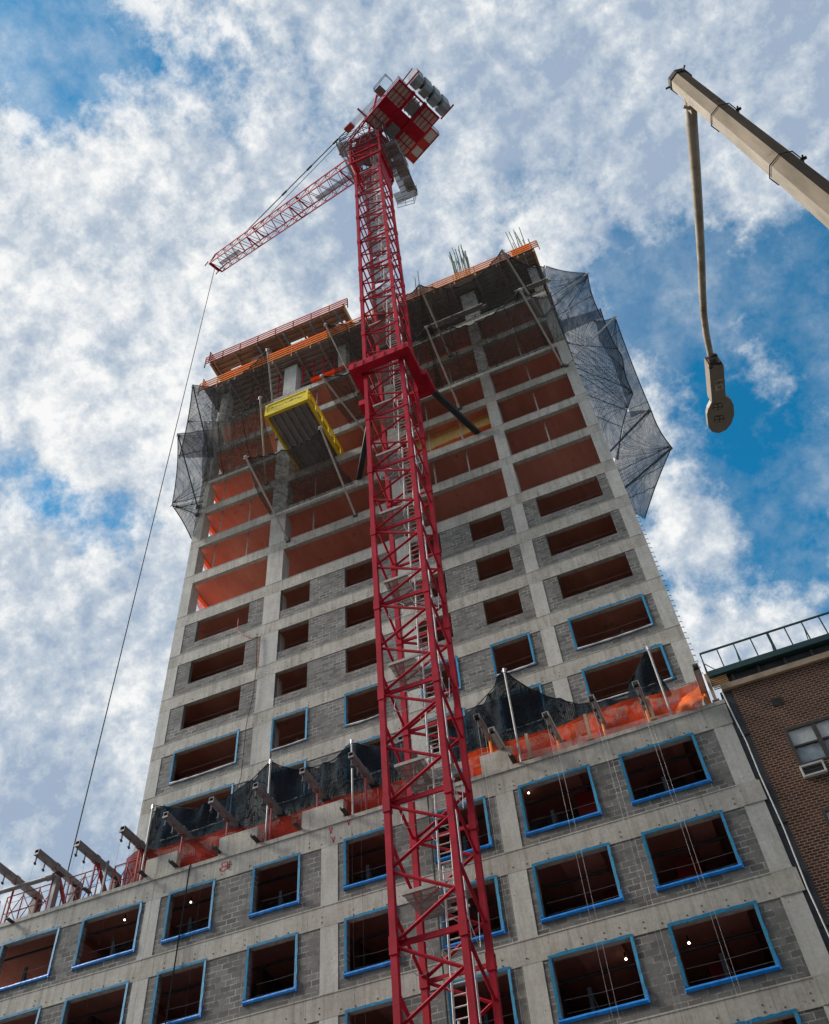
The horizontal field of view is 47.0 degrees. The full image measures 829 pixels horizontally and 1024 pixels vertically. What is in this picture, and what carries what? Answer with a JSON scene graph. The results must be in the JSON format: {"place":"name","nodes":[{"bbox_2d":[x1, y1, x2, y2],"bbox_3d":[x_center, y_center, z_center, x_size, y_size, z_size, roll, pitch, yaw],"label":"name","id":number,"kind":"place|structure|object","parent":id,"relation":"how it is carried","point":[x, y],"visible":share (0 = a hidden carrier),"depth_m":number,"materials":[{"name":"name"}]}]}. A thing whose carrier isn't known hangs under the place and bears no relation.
{"place":"outdoors","nodes":[
{"label":"outdoors","id":0,"kind":"place"},
{"bbox_2d":[0,0,828,922],"label":"sky","id":1,"kind":"structure","parent":0,"point":[140,139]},
{"bbox_2d":[665,65,828,432],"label":"street lamp","id":2,"kind":"object","parent":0,"point":[802,183],"visible":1,"depth_m":6.47,"materials":[{"name":"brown metal"}]},
{"label":"ground","id":3,"kind":"structure","parent":0,"visible":0},
{"bbox_2d":[0,266,828,1023],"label":"unfinished building","id":4,"kind":"structure","parent":3,"relation":"on","point":[554,582],"depth_m":35.74,"materials":[{"name":"concrete"}]},
{"bbox_2d":[0,1006,40,1023],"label":"window frame","id":5,"kind":"structure","parent":4,"relation":"in","point":[35,1008],"depth_m":34.17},
{"bbox_2d":[0,862,43,922],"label":"outrigger beam","id":6,"kind":"structure","parent":4,"relation":"on","point":[12,877],"depth_m":39.48,"materials":[{"name":"black metal"}]},
{"bbox_2d":[0,883,50,923],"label":"safety barrier","id":7,"kind":"object","parent":4,"relation":"on","point":[28,906],"visible":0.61,"depth_m":38.64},
{"bbox_2d":[0,926,59,991],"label":"window frame","id":8,"kind":"structure","parent":4,"relation":"in","point":[47,975],"depth_m":35.44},
{"bbox_2d":[46,875,59,908],"bbox_3d":[-14.435,15.271,38.082,0.160,1.550,0.160,-20,-53,11],"label":"support post","id":9,"kind":"object","parent":4,"relation":"on","point":[51,900],"visible":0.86,"depth_m":38.09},
{"bbox_2d":[33,848,81,909],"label":"outrigger beam","id":10,"kind":"structure","parent":4,"relation":"on","point":[51,863],"depth_m":38.99,"materials":[{"name":"black metal"}]},
{"bbox_2d":[0,873,55,894],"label":"steel pipe","id":11,"kind":"object","parent":10,"relation":"attached to","point":[49,877],"visible":1,"depth_m":38.81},
{"bbox_2d":[64,868,100,903],"bbox_3d":[-13.290,15.093,38.054,1.460,1.574,0.056,-20,-53,11],"label":"safety barrier","id":12,"kind":"object","parent":4,"relation":"on","point":[83,879],"visible":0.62,"depth_m":38.21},
{"bbox_2d":[60,980,128,1023],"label":"window frame","id":13,"kind":"structure","parent":4,"relation":"in","point":[125,982],"depth_m":33.49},
{"bbox_2d":[74,840,121,896],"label":"outrigger beam","id":14,"kind":"structure","parent":4,"relation":"on","point":[97,861],"depth_m":38.44,"materials":[{"name":"black metal"}]},
{"bbox_2d":[71,901,141,970],"bbox_3d":[-11.306,15.686,35.292,2.663,2.009,0.261,-20,-53,11],"label":"window frame","id":15,"kind":"structure","parent":4,"relation":"in","point":[132,950],"depth_m":34.89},
{"bbox_2d":[110,858,141,889],"bbox_3d":[-11.426,14.475,37.665,1.260,1.474,0.056,-20,-53,11],"label":"safety barrier","id":16,"kind":"object","parent":4,"relation":"on","point":[126,869],"visible":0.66,"depth_m":37.84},
{"bbox_2d":[119,825,149,881],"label":"outrigger beam","id":17,"kind":"structure","parent":4,"relation":"on","point":[136,841],"depth_m":37.78,"materials":[{"name":"black metal"}]},
{"bbox_2d":[139,804,155,880],"bbox_3d":[-10.776,13.379,38.320,0.247,3.762,0.120,-20,-53,11],"label":"vertical net pole","id":18,"kind":"object","parent":4,"relation":"on","point":[150,821],"visible":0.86,"depth_m":38.54,"materials":[{"name":"metal"}]},
{"bbox_2d":[149,958,206,1023],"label":"window frame","id":19,"kind":"structure","parent":4,"relation":"in","point":[199,1014],"depth_m":32.18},
{"bbox_2d":[162,811,194,863],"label":"outrigger beam","id":20,"kind":"structure","parent":4,"relation":"on","point":[181,830],"depth_m":37.48,"materials":[{"name":"black metal"}]},
{"bbox_2d":[165,863,191,1023],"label":"hanging cable","id":21,"kind":"object","parent":4,"relation":"hanging from","point":[177,945],"visible":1,"depth_m":33.54,"materials":[{"name":"metal"}]},
{"bbox_2d":[160,878,215,944],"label":"window frame","id":22,"kind":"structure","parent":4,"relation":"in","point":[163,940],"depth_m":34.35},
{"bbox_2d":[191,384,203,429],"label":"net pole","id":23,"kind":"object","parent":4,"relation":"attached to","point":[193,385],"visible":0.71,"depth_m":66.57,"materials":[{"name":"metal"}]},
{"bbox_2d":[172,430,211,504],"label":"debris net","id":24,"kind":"object","parent":23,"relation":"hanging from","point":[191,482],"visible":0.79,"depth_m":61.30,"materials":[{"name":"fabric"}]},
{"bbox_2d":[180,385,215,456],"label":"debris net","id":25,"kind":"object","parent":4,"relation":"hanging from","point":[203,394],"visible":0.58,"depth_m":68.27,"materials":[{"name":"fabric"}]},
{"bbox_2d":[165,783,233,805],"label":"window frame","id":26,"kind":"structure","parent":4,"relation":"in","point":[180,800],"depth_m":43.01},
{"bbox_2d":[197,593,209,609],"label":"side safety net","id":27,"kind":"object","parent":4,"relation":"attached to","point":[202,603],"visible":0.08,"depth_m":56.45,"materials":[{"name":"orange"}]},
{"bbox_2d":[168,730,238,785],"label":"window frame","id":28,"kind":"structure","parent":4,"relation":"in","point":[169,783],"depth_m":44.44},
{"bbox_2d":[208,797,238,835],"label":"outrigger beam","id":29,"kind":"structure","parent":4,"relation":"on","point":[227,817],"depth_m":37.14,"materials":[{"name":"black metal"}]},
{"bbox_2d":[258,396,266,479],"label":"net pole","id":30,"kind":"object","parent":4,"relation":"attached to","point":[260,398],"visible":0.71,"depth_m":58.88,"materials":[{"name":"metal"}]},
{"bbox_2d":[202,400,274,481],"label":"debris net","id":31,"kind":"object","parent":30,"relation":"attached to","point":[245,422],"visible":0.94,"depth_m":61.50,"materials":[{"name":"fabric"}]},
{"bbox_2d":[122,779,406,885],"bbox_3d":[-5.859,12.289,36.730,12.502,1.887,0.209,-20,-53,11],"label":"red fence","id":32,"kind":"object","parent":4,"relation":"on","point":[283,823],"visible":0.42,"depth_m":36.95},
{"bbox_2d":[243,455,289,542],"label":"net pole","id":33,"kind":"object","parent":4,"relation":"attached to","point":[281,527],"visible":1,"depth_m":54.18,"materials":[{"name":"metal"}]},
{"bbox_2d":[252,782,281,839],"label":"outrigger beam","id":34,"kind":"structure","parent":4,"relation":"on","point":[272,804],"depth_m":36.73,"materials":[{"name":"black metal"}]},
{"bbox_2d":[264,759,273,841],"bbox_3d":[-5.742,11.373,37.362,0.247,4.050,0.120,-20,-53,11],"label":"vertical net pole","id":35,"kind":"object","parent":4,"relation":"on","point":[270,764],"visible":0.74,"depth_m":37.69,"materials":[{"name":"metal"}]},
{"bbox_2d":[242,932,297,1005],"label":"window frame","id":36,"kind":"structure","parent":4,"relation":"in","point":[244,1002],"depth_m":31.26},
{"bbox_2d":[265,348,277,440],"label":"net pole","id":37,"kind":"object","parent":4,"relation":"attached to","point":[267,350],"visible":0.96,"depth_m":63.33,"materials":[{"name":"metal"}]},
{"bbox_2d":[211,351,271,422],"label":"debris net","id":38,"kind":"object","parent":37,"relation":"attached to","point":[258,379],"visible":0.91,"depth_m":66.07,"materials":[{"name":"fabric"}]},
{"bbox_2d":[248,852,300,918],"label":"window frame","id":39,"kind":"structure","parent":4,"relation":"in","point":[297,901],"depth_m":33.64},
{"bbox_2d":[147,739,411,849],"bbox_3d":[-5.502,11.196,38.265,11.700,2.756,0.541,-20,-53,11],"label":"terrace net","id":40,"kind":"object","parent":4,"relation":"hanging from","point":[241,805],"visible":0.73,"depth_m":38.17,"materials":[{"name":"fabric"}]},
{"bbox_2d":[270,706,307,751],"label":"window frame","id":41,"kind":"structure","parent":4,"relation":"in","point":[306,718],"depth_m":43.77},
{"bbox_2d":[200,314,383,408],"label":"formwork deck","id":42,"kind":"structure","parent":4,"relation":"on","point":[307,352],"depth_m":72.21,"materials":[{"name":"orange"}]},
{"bbox_2d":[204,298,352,380],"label":"formwork deck","id":43,"kind":"structure","parent":42,"relation":"on","point":[275,342],"depth_m":75.61,"materials":[{"name":"brown wood"}]},
{"bbox_2d":[182,788,406,863],"bbox_3d":[-4.833,12.043,36.118,10.830,1.150,0.042,-20,-53,11],"label":"scaffold bracing","id":44,"kind":"object","parent":4,"relation":"on","point":[275,830],"visible":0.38,"depth_m":36.17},
{"bbox_2d":[264,389,344,468],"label":"loading platform","id":45,"kind":"structure","parent":4,"relation":"attached to","point":[293,419],"depth_m":58.33,"materials":[{"name":"yellow paint"}]},
{"bbox_2d":[299,767,326,806],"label":"outrigger beam","id":46,"kind":"structure","parent":4,"relation":"on","point":[318,791],"depth_m":36.39,"materials":[{"name":"black metal"}]},
{"bbox_2d":[318,426,356,517],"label":"net pole","id":47,"kind":"object","parent":4,"relation":"attached to","point":[323,435],"visible":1,"depth_m":53.33,"materials":[{"name":"metal"}]},
{"bbox_2d":[247,429,353,515],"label":"debris net","id":48,"kind":"object","parent":47,"relation":"attached to","point":[287,484],"visible":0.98,"depth_m":54.68,"materials":[{"name":"fabric"}]},
{"bbox_2d":[324,323,359,393],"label":"net pole","id":49,"kind":"object","parent":4,"relation":"attached to","point":[325,324],"visible":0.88,"depth_m":62.88,"materials":[{"name":"metal"}]},
{"bbox_2d":[326,286,428,374],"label":"debris net","id":50,"kind":"object","parent":49,"relation":"hanging from","point":[338,331],"visible":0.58,"depth_m":62.88,"materials":[{"name":"fabric"}]},
{"bbox_2d":[320,374,372,437],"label":"net pole","id":51,"kind":"object","parent":4,"relation":"attached to","point":[337,396],"visible":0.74,"depth_m":58.01,"materials":[{"name":"metal"}]},
{"bbox_2d":[349,739,354,813],"bbox_3d":[-2.370,10.078,36.293,0.247,3.508,0.120,-20,-53,11],"label":"vertical net pole","id":52,"kind":"object","parent":4,"relation":"on","point":[351,742],"visible":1,"depth_m":36.05,"materials":[{"name":"metal"}]},
{"bbox_2d":[348,751,374,809],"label":"outrigger beam","id":53,"kind":"structure","parent":4,"relation":"on","point":[367,777],"depth_m":35.95,"materials":[{"name":"black metal"}]},
{"bbox_2d":[344,683,378,726],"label":"window frame","id":54,"kind":"structure","parent":4,"relation":"in","point":[357,722],"depth_m":43.17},
{"bbox_2d":[343,827,386,890],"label":"window frame","id":55,"kind":"structure","parent":4,"relation":"in","point":[384,876],"depth_m":32.99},
{"bbox_2d":[343,906,390,977],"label":"window frame","id":56,"kind":"structure","parent":4,"relation":"in","point":[346,974],"depth_m":30.63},
{"bbox_2d":[345,998,391,1023],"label":"window frame","id":57,"kind":"structure","parent":4,"relation":"in","point":[390,999],"depth_m":29.27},
{"bbox_2d":[301,277,550,387],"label":"intermediate formwork deck","id":58,"kind":"structure","parent":4,"relation":"on","point":[318,378],"depth_m":68.05,"materials":[{"name":"wood"}]},
{"bbox_2d":[427,796,448,1023],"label":"rope","id":59,"kind":"object","parent":4,"relation":"attached to","point":[438,922],"depth_m":29.88,"materials":[{"name":"fabric"}]},
{"bbox_2d":[421,656,461,698],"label":"window frame","id":60,"kind":"structure","parent":4,"relation":"in","point":[457,664],"depth_m":42.16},
{"bbox_2d":[424,325,461,409],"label":"net pole","id":61,"kind":"object","parent":4,"relation":"attached to","point":[458,407],"visible":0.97,"depth_m":57.15,"materials":[{"name":"metal"}]},
{"bbox_2d":[323,328,440,423],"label":"debris net","id":62,"kind":"object","parent":61,"relation":"attached to","point":[345,393],"visible":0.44,"depth_m":57.73,"materials":[{"name":"fabric"}]},
{"bbox_2d":[406,414,491,455],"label":"plywood partition","id":63,"kind":"object","parent":4,"relation":"on","point":[442,437],"visible":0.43,"depth_m":58.13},
{"bbox_2d":[417,423,490,455],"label":"orange strip","id":64,"kind":"object","parent":4,"relation":"on","point":[485,427],"visible":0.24,"depth_m":57.18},
{"bbox_2d":[431,796,492,863],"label":"window frame","id":65,"kind":"structure","parent":4,"relation":"in","point":[490,844],"depth_m":32.19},
{"bbox_2d":[372,239,569,350],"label":"formwork deck","id":66,"kind":"structure","parent":4,"relation":"on","point":[525,254],"depth_m":68.98,"materials":[{"name":"wood"}]},
{"bbox_2d":[448,244,469,278],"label":"rebar cage","id":67,"kind":"object","parent":66,"relation":"on","point":[455,270],"visible":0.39,"depth_m":74.10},
{"bbox_2d":[441,875,505,950],"bbox_3d":[1.814,12.721,30.267,2.066,2.002,0.257,-20,-53,11],"label":"window frame","id":68,"kind":"structure","parent":4,"relation":"in","point":[502,931],"depth_m":29.76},
{"bbox_2d":[447,966,518,1023],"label":"window frame","id":69,"kind":"structure","parent":4,"relation":"in","point":[504,968],"depth_m":28.20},
{"bbox_2d":[473,713,494,752],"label":"outrigger beam","id":70,"kind":"structure","parent":4,"relation":"on","point":[488,738],"depth_m":34.90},
{"bbox_2d":[488,726,505,749],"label":"outrigger beam","id":71,"kind":"structure","parent":4,"relation":"on","point":[496,738],"depth_m":34.07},
{"bbox_2d":[501,668,521,761],"bbox_3d":[3.624,7.475,35.379,0.247,4.469,0.120,-20,-53,11],"label":"vertical net pole","id":72,"kind":"object","parent":4,"relation":"on","point":[511,709],"visible":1,"depth_m":35.33,"materials":[{"name":"metal"}]},
{"bbox_2d":[490,632,535,677],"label":"window frame","id":73,"kind":"structure","parent":4,"relation":"in","point":[534,663],"depth_m":41.70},
{"bbox_2d":[500,249,539,312],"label":"net pole","id":74,"kind":"object","parent":4,"relation":"attached to","point":[515,272],"visible":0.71,"depth_m":60.58,"materials":[{"name":"metal"}]},
{"bbox_2d":[419,251,533,330],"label":"debris net","id":75,"kind":"object","parent":74,"relation":"attached to","point":[484,290],"visible":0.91,"depth_m":60.96,"materials":[{"name":"fabric"}]},
{"bbox_2d":[504,252,545,295],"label":"debris net","id":76,"kind":"object","parent":74,"relation":"attached to","point":[532,280],"visible":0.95,"depth_m":62.34,"materials":[{"name":"fabric"}]},
{"bbox_2d":[446,672,627,763],"bbox_3d":[4.465,7.180,36.323,7.431,3.128,0.854,-19,-53,10],"label":"terrace net","id":77,"kind":"object","parent":4,"relation":"hanging from","point":[529,706],"visible":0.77,"depth_m":36.25,"materials":[{"name":"fabric"}]},
{"bbox_2d":[518,288,563,366],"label":"net pole","id":78,"kind":"object","parent":4,"relation":"attached to","point":[540,326],"visible":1,"depth_m":56.04,"materials":[{"name":"metal"}]},
{"bbox_2d":[427,290,549,389],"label":"debris net","id":79,"kind":"object","parent":78,"relation":"attached to","point":[472,350],"visible":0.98,"depth_m":56.79,"materials":[{"name":"fabric"}]},
{"bbox_2d":[522,291,564,345],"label":"debris net","id":80,"kind":"object","parent":78,"relation":"attached to","point":[544,307],"visible":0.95,"depth_m":58.47,"materials":[{"name":"fabric"}]},
{"bbox_2d":[542,711,562,748],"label":"outrigger beam","id":81,"kind":"structure","parent":4,"relation":"on","point":[557,735],"depth_m":33.77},
{"bbox_2d":[517,764,602,836],"bbox_3d":[4.842,9.683,31.969,2.633,2.007,0.264,-20,-53,11],"label":"window frame","id":82,"kind":"structure","parent":4,"relation":"in","point":[599,812],"depth_m":31.50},
{"bbox_2d":[553,272,588,306],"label":"net pole","id":83,"kind":"object","parent":4,"relation":"attached to","point":[586,274],"visible":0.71,"depth_m":63.35,"materials":[{"name":"metal"}]},
{"bbox_2d":[544,266,601,332],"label":"debris net","id":84,"kind":"object","parent":83,"relation":"attached to","point":[576,306],"visible":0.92,"depth_m":62.80,"materials":[{"name":"fabric"}]},
{"bbox_2d":[531,842,624,923],"bbox_3d":[5.038,11.518,29.607,2.634,2.011,0.259,-20,-53,11],"label":"window frame","id":85,"kind":"structure","parent":4,"relation":"in","point":[543,920],"depth_m":29.16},
{"bbox_2d":[468,682,702,776],"bbox_3d":[6.005,7.996,34.364,9.231,1.727,0.292,-20,-53,11],"label":"orange fence","id":86,"kind":"object","parent":4,"relation":"on","point":[617,717],"visible":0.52,"depth_m":34.41,"materials":[{"name":"plastic"}]},
{"bbox_2d":[564,316,616,366],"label":"net pole","id":87,"kind":"object","parent":4,"relation":"attached to","point":[609,322],"visible":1,"depth_m":57.68,"materials":[{"name":"metal"}]},
{"bbox_2d":[519,712,670,760],"bbox_3d":[6.306,7.851,33.368,5.782,0.378,0.092,-20,-53,11],"label":"plastic film","id":88,"kind":"object","parent":4,"relation":"on","point":[546,750],"visible":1,"depth_m":33.47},
{"bbox_2d":[562,308,632,459],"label":"debris net","id":89,"kind":"object","parent":4,"relation":"hanging from","point":[598,359],"visible":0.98,"depth_m":58.00,"materials":[{"name":"fabric"}]},
{"bbox_2d":[587,694,607,735],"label":"outrigger beam","id":90,"kind":"structure","parent":4,"relation":"on","point":[591,698],"depth_m":33.54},
{"bbox_2d":[548,934,650,1023],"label":"window frame","id":91,"kind":"structure","parent":4,"relation":"in","point":[647,999],"depth_m":26.80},
{"bbox_2d":[567,594,653,650],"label":"window frame","id":92,"kind":"structure","parent":4,"relation":"in","point":[641,595],"depth_m":40.75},
{"bbox_2d":[581,643,673,701],"bbox_3d":[8.582,6.572,38.590,3.462,1.974,0.145,-20,-53,11],"label":"window frame","id":93,"kind":"structure","parent":4,"relation":"in","point":[672,677],"depth_m":38.99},
{"bbox_2d":[632,680,650,721],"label":"outrigger beam","id":94,"kind":"structure","parent":4,"relation":"on","point":[645,707],"depth_m":33.23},
{"bbox_2d":[636,688,745,1021],"bbox_3d":[8.347,12.403,24.691,0.100,20.671,0.150,-20,-53,11],"label":"suspension rope","id":95,"kind":"object","parent":94,"relation":"hanging from","point":[639,695],"visible":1,"depth_m":28.63,"materials":[{"name":"fabric"}]},
{"bbox_2d":[620,447,671,518],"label":"debris net","id":96,"kind":"object","parent":4,"relation":"attached to","point":[640,481],"visible":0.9,"depth_m":57.93,"materials":[{"name":"fabric"}]},
{"bbox_2d":[645,646,672,714],"bbox_3d":[8.788,6.096,34.137,0.247,3.526,0.120,-20,-53,11],"label":"vertical net pole","id":97,"kind":"object","parent":4,"relation":"on","point":[658,678],"visible":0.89,"depth_m":34.21,"materials":[{"name":"metal"}]},
{"bbox_2d":[628,651,668,698],"bbox_3d":[8.365,6.136,35.007,1.658,1.963,0.598,-20,-53,11],"label":"terrace net","id":98,"kind":"object","parent":97,"relation":"attached to","point":[644,675],"visible":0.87,"depth_m":35.00,"materials":[{"name":"fabric"}]},
{"bbox_2d":[618,732,711,805],"bbox_3d":[8.182,8.442,31.285,2.645,2.012,0.259,-20,-53,11],"label":"window frame","id":99,"kind":"structure","parent":4,"relation":"in","point":[708,780],"depth_m":30.82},
{"bbox_2d":[675,686,703,713],"bbox_3d":[9.512,6.487,33.118,1.145,1.383,0.956,-34,-57,20],"label":"orange tarp","id":100,"kind":"object","parent":4,"relation":"on","point":[687,701],"visible":0.98,"depth_m":32.78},
{"bbox_2d":[641,809,743,891],"bbox_3d":[8.382,10.276,28.916,2.635,2.005,0.262,-20,-53,11],"label":"window frame","id":101,"kind":"structure","parent":4,"relation":"in","point":[740,865],"depth_m":28.40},
{"bbox_2d":[691,662,710,704],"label":"outrigger beam","id":102,"kind":"structure","parent":4,"relation":"on","point":[699,679],"depth_m":32.77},
{"bbox_2d":[667,900,781,993],"bbox_3d":[8.578,12.111,26.554,2.635,2.011,0.257,-20,-53,11],"label":"window frame","id":103,"kind":"structure","parent":4,"relation":"in","point":[777,967],"depth_m":26.07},
{"bbox_2d":[734,1008,800,1023],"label":"window frame","id":104,"kind":"structure","parent":4,"relation":"in","point":[794,1011],"depth_m":24.74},
{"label":"net pole","id":105,"kind":"object","parent":4,"relation":"attached to","visible":0},
{"bbox_2d":[172,498,203,538],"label":"debris net","id":106,"kind":"object","parent":105,"relation":"hanging from","point":[188,513],"visible":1,"depth_m":58.80,"materials":[{"name":"fabric"}]},
{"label":"net pole","id":107,"kind":"object","parent":4,"relation":"attached to","visible":0},
{"bbox_2d":[605,318,650,410],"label":"debris net","id":108,"kind":"object","parent":107,"relation":"attached to","point":[639,401],"visible":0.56,"depth_m":64.24,"materials":[{"name":"fabric"}]},
{"bbox_2d":[615,410,671,474],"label":"debris net","id":109,"kind":"object","parent":107,"relation":"hanging from","point":[643,439],"visible":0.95,"depth_m":59.81,"materials":[{"name":"fabric"}]},
{"bbox_2d":[699,612,828,953],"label":"brick building","id":110,"kind":"structure","parent":3,"relation":"on","point":[778,701],"depth_m":30.42,"materials":[{"name":"brown brick"}]},
{"bbox_2d":[722,691,828,935],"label":"white conduit","id":111,"kind":"object","parent":110,"relation":"attached to","point":[778,817],"visible":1,"depth_m":28.39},
{"bbox_2d":[783,716,828,765],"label":"window","id":112,"kind":"structure","parent":110,"relation":"in","point":[816,730],"depth_m":30.03,"materials":[{"name":"glass"}]},
{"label":"pavement","id":113,"kind":"structure","parent":0,"visible":0},
{"bbox_2d":[59,68,503,1023],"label":"tower crane","id":114,"kind":"object","parent":113,"relation":"on","point":[411,138],"visible":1,"depth_m":38.77,"materials":[{"name":"metal"}]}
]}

